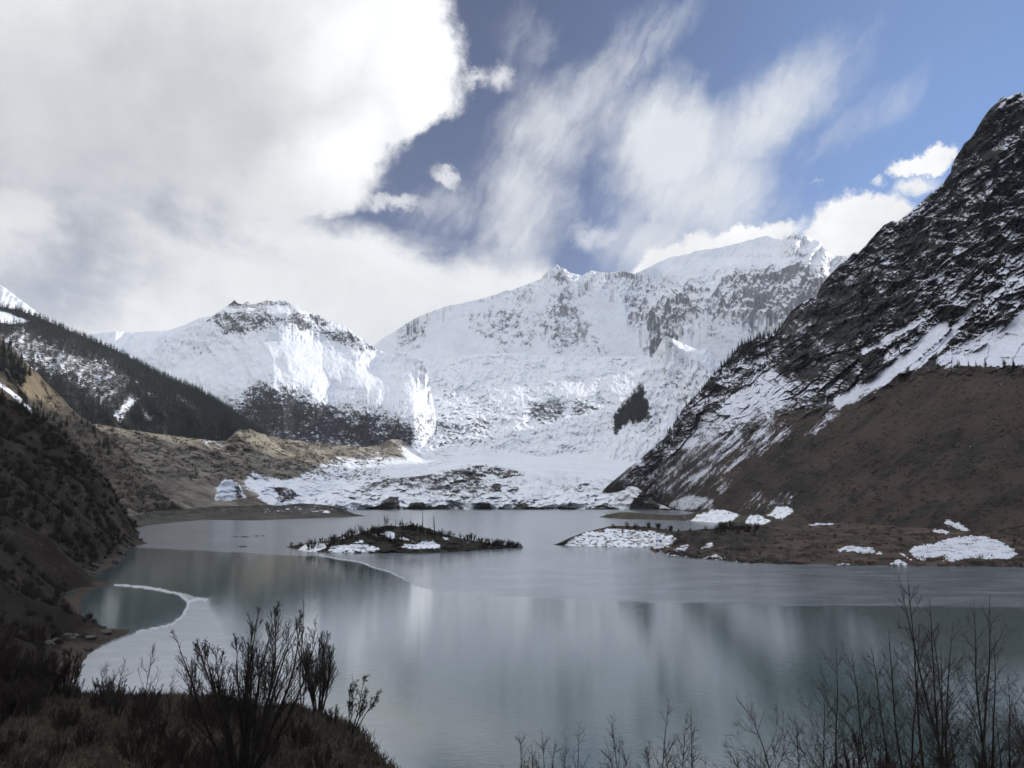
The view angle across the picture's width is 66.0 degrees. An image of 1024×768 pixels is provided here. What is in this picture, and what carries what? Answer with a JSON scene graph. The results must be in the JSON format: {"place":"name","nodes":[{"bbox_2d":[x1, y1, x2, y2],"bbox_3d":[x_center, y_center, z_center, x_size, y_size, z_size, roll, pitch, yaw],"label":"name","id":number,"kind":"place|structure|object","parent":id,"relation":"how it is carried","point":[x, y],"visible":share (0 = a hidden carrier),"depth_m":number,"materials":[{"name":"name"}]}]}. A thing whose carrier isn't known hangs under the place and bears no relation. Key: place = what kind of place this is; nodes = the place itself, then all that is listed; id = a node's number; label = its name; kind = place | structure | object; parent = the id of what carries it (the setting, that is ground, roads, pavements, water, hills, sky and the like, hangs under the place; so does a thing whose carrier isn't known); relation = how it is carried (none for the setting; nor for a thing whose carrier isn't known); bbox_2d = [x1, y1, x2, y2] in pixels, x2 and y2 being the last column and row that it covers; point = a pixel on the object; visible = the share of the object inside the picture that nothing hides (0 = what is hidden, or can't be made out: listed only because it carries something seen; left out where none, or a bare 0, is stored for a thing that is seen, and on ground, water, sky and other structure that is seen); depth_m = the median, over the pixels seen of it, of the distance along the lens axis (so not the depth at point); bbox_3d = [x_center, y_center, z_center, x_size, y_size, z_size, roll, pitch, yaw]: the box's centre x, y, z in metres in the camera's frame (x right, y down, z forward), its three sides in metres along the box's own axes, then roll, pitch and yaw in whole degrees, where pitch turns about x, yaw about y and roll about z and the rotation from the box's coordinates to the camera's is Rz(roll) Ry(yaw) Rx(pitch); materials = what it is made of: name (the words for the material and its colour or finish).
{"place":"outdoors","nodes":[
{"label":"outdoors","id":0,"kind":"place"},
{"bbox_2d":[0,285,49,321],"bbox_3d":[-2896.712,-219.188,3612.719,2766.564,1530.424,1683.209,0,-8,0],"label":"snow ridge","id":1,"kind":"structure","parent":0,"point":[7,297],"depth_m":3619.68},
{"bbox_2d":[0,339,173,512],"bbox_3d":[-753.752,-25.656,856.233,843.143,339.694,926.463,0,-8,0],"label":"hillside","id":2,"kind":"structure","parent":0,"point":[36,386],"depth_m":928.27,"materials":[{"name":"brown soil"}]},
{"bbox_2d":[0,307,234,440],"bbox_3d":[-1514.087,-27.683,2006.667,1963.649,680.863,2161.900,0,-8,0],"label":"hillside","id":3,"kind":"structure","parent":0,"point":[97,370],"depth_m":1841.61,"materials":[{"name":"plant"}]},
{"bbox_2d":[0,302,265,440],"bbox_3d":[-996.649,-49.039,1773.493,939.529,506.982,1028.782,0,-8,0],"label":"forest","id":4,"kind":"object","parent":3,"relation":"on","point":[229,416],"visible":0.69,"depth_m":1880.21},
{"bbox_2d":[87,317,209,353],"bbox_3d":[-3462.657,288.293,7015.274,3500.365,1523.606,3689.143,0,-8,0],"label":"snow ridge","id":5,"kind":"structure","parent":0,"point":[128,342],"depth_m":6414.06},
{"bbox_2d":[0,400,386,767],"bbox_3d":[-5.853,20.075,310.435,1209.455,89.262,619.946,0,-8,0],"label":"bank","id":6,"kind":"structure","parent":0,"point":[40,548],"depth_m":146.46,"materials":[{"name":"soil"}]},
{"bbox_2d":[0,729,12,755],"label":"bare shrub","id":7,"kind":"object","parent":6,"relation":"on","point":[7,737],"visible":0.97,"depth_m":32.54,"materials":[{"name":"brown plant"}]},
{"bbox_2d":[0,733,14,763],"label":"bare shrub","id":8,"kind":"object","parent":6,"relation":"on","point":[10,744],"visible":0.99,"depth_m":32.57,"materials":[{"name":"brown plant"}]},
{"bbox_2d":[0,642,17,684],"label":"bare shrub","id":9,"kind":"object","parent":6,"relation":"on","point":[6,664],"visible":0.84,"depth_m":46.00,"materials":[{"name":"brown plant"}]},
{"bbox_2d":[0,632,18,673],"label":"bare shrub","id":10,"kind":"object","parent":6,"relation":"on","point":[9,643],"visible":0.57,"depth_m":49.78,"materials":[{"name":"brown plant"}]},
{"bbox_2d":[0,682,24,720],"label":"bare shrub","id":11,"kind":"object","parent":6,"relation":"on","point":[11,707],"visible":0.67,"depth_m":40.79,"materials":[{"name":"brown plant"}]},
{"bbox_2d":[0,671,35,720],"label":"bare shrub","id":12,"kind":"object","parent":6,"relation":"on","point":[3,695],"visible":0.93,"depth_m":40.73,"materials":[{"name":"brown plant"}]},
{"bbox_2d":[7,724,29,749],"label":"bare shrub","id":13,"kind":"object","parent":6,"relation":"on","point":[23,734],"visible":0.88,"depth_m":34.52,"materials":[{"name":"brown plant"}]},
{"bbox_2d":[1,680,35,716],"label":"bare shrub","id":14,"kind":"object","parent":6,"relation":"on","point":[12,712],"visible":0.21,"depth_m":41.92,"materials":[{"name":"brown plant"}]},
{"bbox_2d":[14,683,47,718],"bbox_3d":[-24.279,16.195,39.928,1.486,1.917,1.552,7,-11,-41],"label":"bare shrub","id":15,"kind":"object","parent":6,"relation":"on","point":[33,706],"visible":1,"depth_m":39.93,"materials":[{"name":"brown plant"}]},
{"bbox_2d":[9,647,53,685],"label":"bare shrub","id":16,"kind":"object","parent":6,"relation":"on","point":[40,664],"visible":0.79,"depth_m":45.80,"materials":[{"name":"brown plant"}]},
{"bbox_2d":[11,754,51,767],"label":"bare shrub","id":17,"kind":"object","parent":6,"relation":"on","point":[25,762],"visible":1,"depth_m":29.41,"materials":[{"name":"brown plant"}]},
{"bbox_2d":[16,652,46,681],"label":"bare shrub","id":18,"kind":"object","parent":6,"relation":"on","point":[22,670],"visible":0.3,"depth_m":47.30,"materials":[{"name":"brown plant"}]},
{"bbox_2d":[23,621,47,645],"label":"bare shrub","id":19,"kind":"object","parent":6,"relation":"on","point":[31,631],"visible":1,"depth_m":78.39,"materials":[{"name":"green plant"}]},
{"bbox_2d":[30,753,60,767],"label":"bare shrub","id":20,"kind":"object","parent":6,"relation":"on","point":[55,766],"visible":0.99,"depth_m":29.95,"materials":[{"name":"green plant"}]},
{"bbox_2d":[24,655,73,699],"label":"bare shrub","id":21,"kind":"object","parent":6,"relation":"on","point":[28,670],"visible":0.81,"depth_m":46.33,"materials":[{"name":"brown plant"}]},
{"bbox_2d":[44,734,68,760],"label":"bare shrub","id":22,"kind":"object","parent":6,"relation":"on","point":[51,752],"visible":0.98,"depth_m":33.20,"materials":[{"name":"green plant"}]},
{"bbox_2d":[48,708,72,732],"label":"bare shrub","id":23,"kind":"object","parent":6,"relation":"on","point":[64,721],"visible":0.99,"depth_m":36.88,"materials":[{"name":"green plant"}]},
{"bbox_2d":[48,645,83,697],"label":"bare shrub","id":24,"kind":"object","parent":6,"relation":"on","point":[65,670],"visible":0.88,"depth_m":46.96,"materials":[{"name":"brown plant"}]},
{"bbox_2d":[52,702,80,726],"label":"bare shrub","id":25,"kind":"object","parent":6,"relation":"on","point":[72,706],"visible":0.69,"depth_m":37.78,"materials":[{"name":"brown plant"}]},
{"bbox_2d":[0,395,138,685],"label":"brush","id":26,"kind":"object","parent":6,"relation":"on","point":[26,477],"visible":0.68,"depth_m":200.52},
{"bbox_2d":[62,675,85,699],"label":"bare shrub","id":27,"kind":"object","parent":6,"relation":"on","point":[65,692],"visible":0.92,"depth_m":45.49,"materials":[{"name":"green plant"}]},
{"bbox_2d":[63,704,85,727],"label":"bare shrub","id":28,"kind":"object","parent":6,"relation":"on","point":[74,721],"visible":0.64,"depth_m":37.89,"materials":[{"name":"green plant"}]},
{"bbox_2d":[69,664,82,698],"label":"bare sapling","id":29,"kind":"object","parent":6,"relation":"on","point":[75,680],"visible":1,"depth_m":45.04,"materials":[{"name":"brown plant"}]},
{"bbox_2d":[73,715,98,748],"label":"bare shrub","id":30,"kind":"object","parent":6,"relation":"on","point":[78,738],"visible":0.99,"depth_m":34.64,"materials":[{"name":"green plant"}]},
{"bbox_2d":[82,723,104,744],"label":"bare shrub","id":31,"kind":"object","parent":6,"relation":"on","point":[102,733],"visible":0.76,"depth_m":35.30,"materials":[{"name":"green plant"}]},
{"bbox_2d":[89,690,104,709],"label":"bare shrub","id":32,"kind":"object","parent":6,"relation":"on","point":[94,699],"visible":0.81,"depth_m":42.07,"materials":[{"name":"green plant"}]},
{"bbox_2d":[92,677,114,695],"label":"bare shrub","id":33,"kind":"object","parent":6,"relation":"on","point":[94,685],"visible":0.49,"depth_m":46.63,"materials":[{"name":"brown plant"}]},
{"bbox_2d":[96,658,114,690],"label":"bare sapling","id":34,"kind":"object","parent":6,"relation":"on","point":[103,676],"visible":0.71,"depth_m":46.04,"materials":[{"name":"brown plant"}]},
{"bbox_2d":[99,629,111,634],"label":"boulder","id":35,"kind":"object","parent":6,"relation":"on","point":[106,631],"visible":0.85,"depth_m":93.42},
{"bbox_2d":[96,680,126,713],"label":"bare shrub","id":36,"kind":"object","parent":6,"relation":"on","point":[119,692],"visible":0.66,"depth_m":41.60,"materials":[{"name":"brown plant"}]},
{"bbox_2d":[100,683,135,719],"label":"bare shrub","id":37,"kind":"object","parent":6,"relation":"on","point":[108,697],"visible":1,"depth_m":40.05,"materials":[{"name":"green plant"}]},
{"bbox_2d":[105,657,131,690],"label":"bare sapling","id":38,"kind":"object","parent":6,"relation":"on","point":[113,678],"visible":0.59,"depth_m":45.09,"materials":[{"name":"brown plant"}]},
{"bbox_2d":[113,717,157,763],"bbox_3d":[-15.769,15.091,33.128,1.243,1.845,1.710,-2,-9,11],"label":"bare shrub","id":39,"kind":"object","parent":6,"relation":"on","point":[141,737],"visible":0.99,"depth_m":33.08,"materials":[{"name":"brown plant"}]},
{"bbox_2d":[126,695,154,732],"bbox_3d":[-17.521,15.709,37.304,1.337,1.808,1.351,0,-8,-1],"label":"bare shrub","id":40,"kind":"object","parent":6,"relation":"on","point":[134,719],"visible":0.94,"depth_m":37.12,"materials":[{"name":"brown plant"}]},
{"bbox_2d":[128,643,161,707],"bbox_3d":[-18.118,14.937,39.210,1.477,4.126,1.706,0,-8,0],"label":"bare sapling","id":41,"kind":"object","parent":6,"relation":"on","point":[153,647],"visible":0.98,"depth_m":39.23,"materials":[{"name":"brown plant"}]},
{"bbox_2d":[132,687,162,716],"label":"bare shrub","id":42,"kind":"object","parent":6,"relation":"on","point":[153,698],"visible":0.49,"depth_m":40.17,"materials":[{"name":"brown plant"}]},
{"bbox_2d":[135,699,163,722],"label":"bare shrub","id":43,"kind":"object","parent":6,"relation":"on","point":[138,711],"visible":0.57,"depth_m":39.07,"materials":[{"name":"brown plant"}]},
{"bbox_2d":[136,684,163,708],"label":"bare shrub","id":44,"kind":"object","parent":6,"relation":"on","point":[151,693],"visible":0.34,"depth_m":42.05,"materials":[{"name":"brown plant"}]},
{"bbox_2d":[139,710,168,746],"bbox_3d":[-16.134,15.651,35.693,1.573,1.697,1.143,-7,-11,39],"label":"bare shrub","id":45,"kind":"object","parent":6,"relation":"on","point":[162,726],"visible":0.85,"depth_m":35.58,"materials":[{"name":"brown plant"}]},
{"bbox_2d":[163,675,181,712],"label":"bare sapling","id":46,"kind":"object","parent":6,"relation":"on","point":[169,701],"visible":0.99,"depth_m":40.88,"materials":[{"name":"brown plant"}]},
{"bbox_2d":[157,724,194,761],"bbox_3d":[-14.350,15.434,33.688,1.390,1.720,1.236,1,-9,-9],"label":"bare shrub","id":47,"kind":"object","parent":6,"relation":"on","point":[165,749],"visible":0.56,"depth_m":33.83,"materials":[{"name":"brown plant"}]},
{"bbox_2d":[166,728,200,767],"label":"bare shrub","id":48,"kind":"object","parent":6,"relation":"on","point":[179,750],"visible":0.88,"depth_m":32.84,"materials":[{"name":"brown plant"}]},
{"bbox_2d":[178,692,206,723],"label":"bare shrub","id":49,"kind":"object","parent":6,"relation":"on","point":[187,710],"visible":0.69,"depth_m":39.31,"materials":[{"name":"brown plant"}]},
{"bbox_2d":[180,654,206,702],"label":"bare sapling","id":50,"kind":"object","parent":6,"relation":"on","point":[194,681],"visible":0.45,"depth_m":41.98,"materials":[{"name":"brown plant"}]},
{"bbox_2d":[0,679,400,767],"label":"grass","id":51,"kind":"structure","parent":6,"relation":"on","point":[97,754],"depth_m":37.53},
{"bbox_2d":[191,690,219,725],"bbox_3d":[-15.409,16.456,39.696,1.549,1.916,1.377,3,-9,-20],"label":"bare shrub","id":52,"kind":"object","parent":6,"relation":"on","point":[202,710],"visible":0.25,"depth_m":39.44,"materials":[{"name":"brown plant"}]},
{"bbox_2d":[192,737,220,767],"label":"bare shrub","id":53,"kind":"object","parent":6,"relation":"on","point":[210,751],"visible":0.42,"depth_m":33.25,"materials":[{"name":"brown plant"}]},
{"bbox_2d":[194,730,240,767],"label":"bare shrub","id":54,"kind":"object","parent":6,"relation":"on","point":[207,762],"visible":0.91,"depth_m":31.83,"materials":[{"name":"brown plant"}]},
{"bbox_2d":[169,600,327,767],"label":"bare willow","id":55,"kind":"object","parent":6,"relation":"on","point":[222,702],"visible":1,"depth_m":32.02,"materials":[{"name":"brown plant"}]},
{"bbox_2d":[250,725,279,748],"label":"bare shrub","id":56,"kind":"object","parent":6,"relation":"on","point":[271,738],"visible":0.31,"depth_m":35.96,"materials":[{"name":"brown plant"}]},
{"bbox_2d":[255,727,285,761],"bbox_3d":[-10.687,15.899,34.646,1.276,1.578,1.134,1,-8,-5],"label":"bare shrub","id":57,"kind":"object","parent":6,"relation":"on","point":[268,746],"visible":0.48,"depth_m":34.65,"materials":[{"name":"brown plant"}]},
{"bbox_2d":[282,714,315,744],"bbox_3d":[-10.288,16.743,37.979,1.383,1.711,1.230,-2,-9,12],"label":"bare shrub","id":58,"kind":"object","parent":6,"relation":"on","point":[294,734],"visible":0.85,"depth_m":38.04,"materials":[{"name":"brown plant"}]},
{"bbox_2d":[291,600,317,708],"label":"bare sapling","id":59,"kind":"object","parent":6,"relation":"on","point":[300,650],"visible":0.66,"depth_m":45.42,"materials":[{"name":"brown plant"}]},
{"bbox_2d":[298,726,318,748],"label":"bare shrub","id":60,"kind":"object","parent":6,"relation":"on","point":[307,738],"visible":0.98,"depth_m":37.28,"materials":[{"name":"brown plant"}]},
{"bbox_2d":[303,736,332,767],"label":"bare shrub","id":61,"kind":"object","parent":6,"relation":"on","point":[318,762],"visible":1,"depth_m":32.09,"materials":[{"name":"brown plant"}]},
{"bbox_2d":[297,630,339,713],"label":"broom bush","id":62,"kind":"object","parent":6,"relation":"on","point":[322,680],"visible":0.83,"depth_m":44.35,"materials":[{"name":"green plant"}]},
{"bbox_2d":[323,704,338,726],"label":"bare shrub","id":63,"kind":"object","parent":6,"relation":"on","point":[336,713],"visible":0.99,"depth_m":41.34,"materials":[{"name":"brown plant"}]},
{"bbox_2d":[346,674,382,734],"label":"bare willow","id":64,"kind":"object","parent":6,"relation":"on","point":[360,708],"visible":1,"depth_m":41.17,"materials":[{"name":"brown plant"}]},
{"bbox_2d":[502,731,541,767],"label":"bare poplar","id":65,"kind":"object","parent":6,"relation":"on","point":[521,748],"visible":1,"depth_m":32.17,"materials":[{"name":"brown plant"}]},
{"bbox_2d":[520,725,588,767],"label":"bare poplar","id":66,"kind":"object","parent":6,"relation":"on","point":[543,750],"visible":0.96,"depth_m":32.65,"materials":[{"name":"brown plant"}]},
{"bbox_2d":[600,697,707,767],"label":"bare poplar","id":67,"kind":"object","parent":6,"relation":"on","point":[663,753],"visible":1,"depth_m":32.18,"materials":[{"name":"brown plant"}]},
{"bbox_2d":[706,691,803,767],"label":"bare poplar","id":68,"kind":"object","parent":6,"relation":"on","point":[765,755],"visible":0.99,"depth_m":31.64,"materials":[{"name":"brown plant"}]},
{"bbox_2d":[769,689,857,767],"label":"bare poplar","id":69,"kind":"object","parent":6,"relation":"on","point":[797,747],"visible":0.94,"depth_m":32.42,"materials":[{"name":"brown plant"}]},
{"bbox_2d":[773,643,908,767],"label":"bare poplar","id":70,"kind":"object","parent":6,"relation":"on","point":[836,747],"visible":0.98,"depth_m":32.23,"materials":[{"name":"brown plant"}]},
{"bbox_2d":[805,683,901,767],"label":"bare poplar","id":71,"kind":"object","parent":6,"relation":"on","point":[860,736],"visible":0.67,"depth_m":32.75,"materials":[{"name":"brown plant"}]},
{"bbox_2d":[814,650,900,767],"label":"bare poplar","id":72,"kind":"object","parent":6,"relation":"on","point":[860,719],"visible":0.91,"depth_m":32.18,"materials":[{"name":"brown plant"}]},
{"bbox_2d":[836,733,923,767],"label":"bare shrub","id":73,"kind":"object","parent":6,"relation":"on","point":[882,764],"visible":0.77,"depth_m":31.08,"materials":[{"name":"brown plant"}]},
{"bbox_2d":[831,746,959,767],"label":"bare shrub","id":74,"kind":"object","parent":6,"relation":"on","point":[880,761],"visible":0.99,"depth_m":29.68,"materials":[{"name":"brown plant"}]},
{"bbox_2d":[854,626,961,767],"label":"bare poplar","id":75,"kind":"object","parent":6,"relation":"on","point":[904,729],"visible":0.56,"depth_m":33.11,"materials":[{"name":"brown plant"}]},
{"bbox_2d":[866,573,963,767],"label":"bare poplar","id":76,"kind":"object","parent":6,"relation":"on","point":[918,717],"visible":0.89,"depth_m":31.48,"materials":[{"name":"brown plant"}]},
{"bbox_2d":[888,599,989,767],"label":"bare poplar","id":77,"kind":"object","parent":6,"relation":"on","point":[945,697],"visible":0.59,"depth_m":33.22,"materials":[{"name":"brown plant"}]},
{"bbox_2d":[876,573,1021,767],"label":"bare poplar","id":78,"kind":"object","parent":6,"relation":"on","point":[931,718],"visible":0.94,"depth_m":31.10,"materials":[{"name":"brown plant"}]},
{"bbox_2d":[928,604,1022,767],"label":"bare poplar","id":79,"kind":"object","parent":6,"relation":"on","point":[973,706],"visible":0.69,"depth_m":32.93,"materials":[{"name":"brown plant"}]},
{"bbox_2d":[931,634,1021,767],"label":"bare poplar","id":80,"kind":"object","parent":6,"relation":"on","point":[993,723],"visible":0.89,"depth_m":31.38,"materials":[{"name":"brown plant"}]},
{"bbox_2d":[969,687,1023,767],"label":"bare poplar","id":81,"kind":"object","parent":6,"relation":"on","point":[1014,726],"visible":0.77,"depth_m":31.35,"materials":[{"name":"brown plant"}]},
{"bbox_2d":[973,702,1023,767],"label":"bare poplar","id":82,"kind":"object","parent":6,"relation":"on","point":[1016,715],"visible":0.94,"depth_m":29.83,"materials":[{"name":"brown plant"}]},
{"bbox_2d":[974,675,1023,767],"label":"bare poplar","id":83,"kind":"object","parent":6,"relation":"on","point":[1016,764],"visible":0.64,"depth_m":31.91,"materials":[{"name":"brown plant"}]},
{"bbox_2d":[130,503,362,528],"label":"gravel spit","id":84,"kind":"structure","parent":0,"point":[277,512],"depth_m":745.05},
{"bbox_2d":[95,424,430,515],"bbox_3d":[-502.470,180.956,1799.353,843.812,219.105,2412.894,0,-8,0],"label":"moraine","id":85,"kind":"structure","parent":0,"point":[401,458],"depth_m":1527.60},
{"bbox_2d":[129,300,436,448],"bbox_3d":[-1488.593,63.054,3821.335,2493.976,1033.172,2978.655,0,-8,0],"label":"mountain","id":86,"kind":"structure","parent":0,"point":[233,350],"depth_m":3092.87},
{"bbox_2d":[225,378,416,446],"bbox_3d":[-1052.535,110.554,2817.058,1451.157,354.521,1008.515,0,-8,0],"label":"forest","id":87,"kind":"object","parent":86,"relation":"on","point":[367,419],"visible":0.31,"depth_m":2757.19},
{"bbox_2d":[288,525,514,553],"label":"island","id":88,"kind":"structure","parent":0,"point":[424,542],"depth_m":254.62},
{"bbox_2d":[214,462,669,509],"bbox_3d":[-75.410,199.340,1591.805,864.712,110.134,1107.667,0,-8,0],"label":"glacier snout","id":89,"kind":"object","parent":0,"point":[456,487],"visible":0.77,"depth_m":1500.75},
{"bbox_2d":[0,0,1023,345],"label":"sky","id":90,"kind":"structure","parent":0,"point":[370,168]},
{"bbox_2d":[415,353,651,499],"bbox_3d":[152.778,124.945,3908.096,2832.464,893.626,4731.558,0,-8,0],"label":"glacier","id":91,"kind":"object","parent":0,"point":[544,423],"visible":0.52,"depth_m":3339.72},
{"bbox_2d":[64,509,1023,767],"bbox_3d":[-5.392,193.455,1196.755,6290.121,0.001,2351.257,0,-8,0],"label":"lake","id":92,"kind":"structure","parent":0,"point":[474,659],"depth_m":96.02,"materials":[{"name":"liquid"}]},
{"bbox_2d":[373,232,848,362],"bbox_3d":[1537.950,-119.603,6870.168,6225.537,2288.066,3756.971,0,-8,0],"label":"mountain","id":93,"kind":"structure","parent":0,"point":[720,302],"depth_m":5503.49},
{"bbox_2d":[601,737,627,767],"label":"bare poplar","id":94,"kind":"object","parent":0,"point":[622,752],"visible":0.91,"depth_m":32.55,"materials":[{"name":"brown plant"}]},
{"bbox_2d":[609,336,723,461],"bbox_3d":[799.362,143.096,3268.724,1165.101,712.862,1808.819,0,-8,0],"label":"rock spur","id":95,"kind":"structure","parent":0,"point":[676,375],"depth_m":3081.00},
{"bbox_2d":[611,382,659,433],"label":"forest","id":96,"kind":"object","parent":95,"relation":"on","point":[623,409],"visible":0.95,"depth_m":3065.66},
{"bbox_2d":[601,506,806,524],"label":"mud bar","id":97,"kind":"object","parent":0,"point":[781,514],"visible":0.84,"depth_m":591.96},
{"bbox_2d":[555,522,1023,566],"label":"shore","id":98,"kind":"structure","parent":0,"point":[631,536],"depth_m":282.61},
{"bbox_2d":[837,545,874,553],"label":"snow patch","id":99,"kind":"object","parent":98,"relation":"on","point":[855,548],"visible":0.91,"depth_m":244.82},
{"bbox_2d":[944,520,969,530],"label":"snow patch","id":100,"kind":"object","parent":98,"relation":"on","point":[950,522],"visible":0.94,"depth_m":381.24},
{"bbox_2d":[909,535,1017,561],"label":"snow patch","id":101,"kind":"object","parent":98,"relation":"on","point":[983,543],"visible":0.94,"depth_m":237.86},
{"bbox_2d":[602,92,1023,535],"bbox_3d":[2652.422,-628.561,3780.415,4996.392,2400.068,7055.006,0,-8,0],"label":"mountain","id":102,"kind":"structure","parent":0,"point":[887,312],"depth_m":871.53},
{"label":"ground","id":103,"kind":"structure","parent":0,"visible":0},
{"bbox_2d":[0,338,1023,566],"bbox_3d":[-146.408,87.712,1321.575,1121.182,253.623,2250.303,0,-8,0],"label":"scrub","id":104,"kind":"object","parent":103,"relation":"on","point":[172,507],"visible":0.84,"depth_m":708.22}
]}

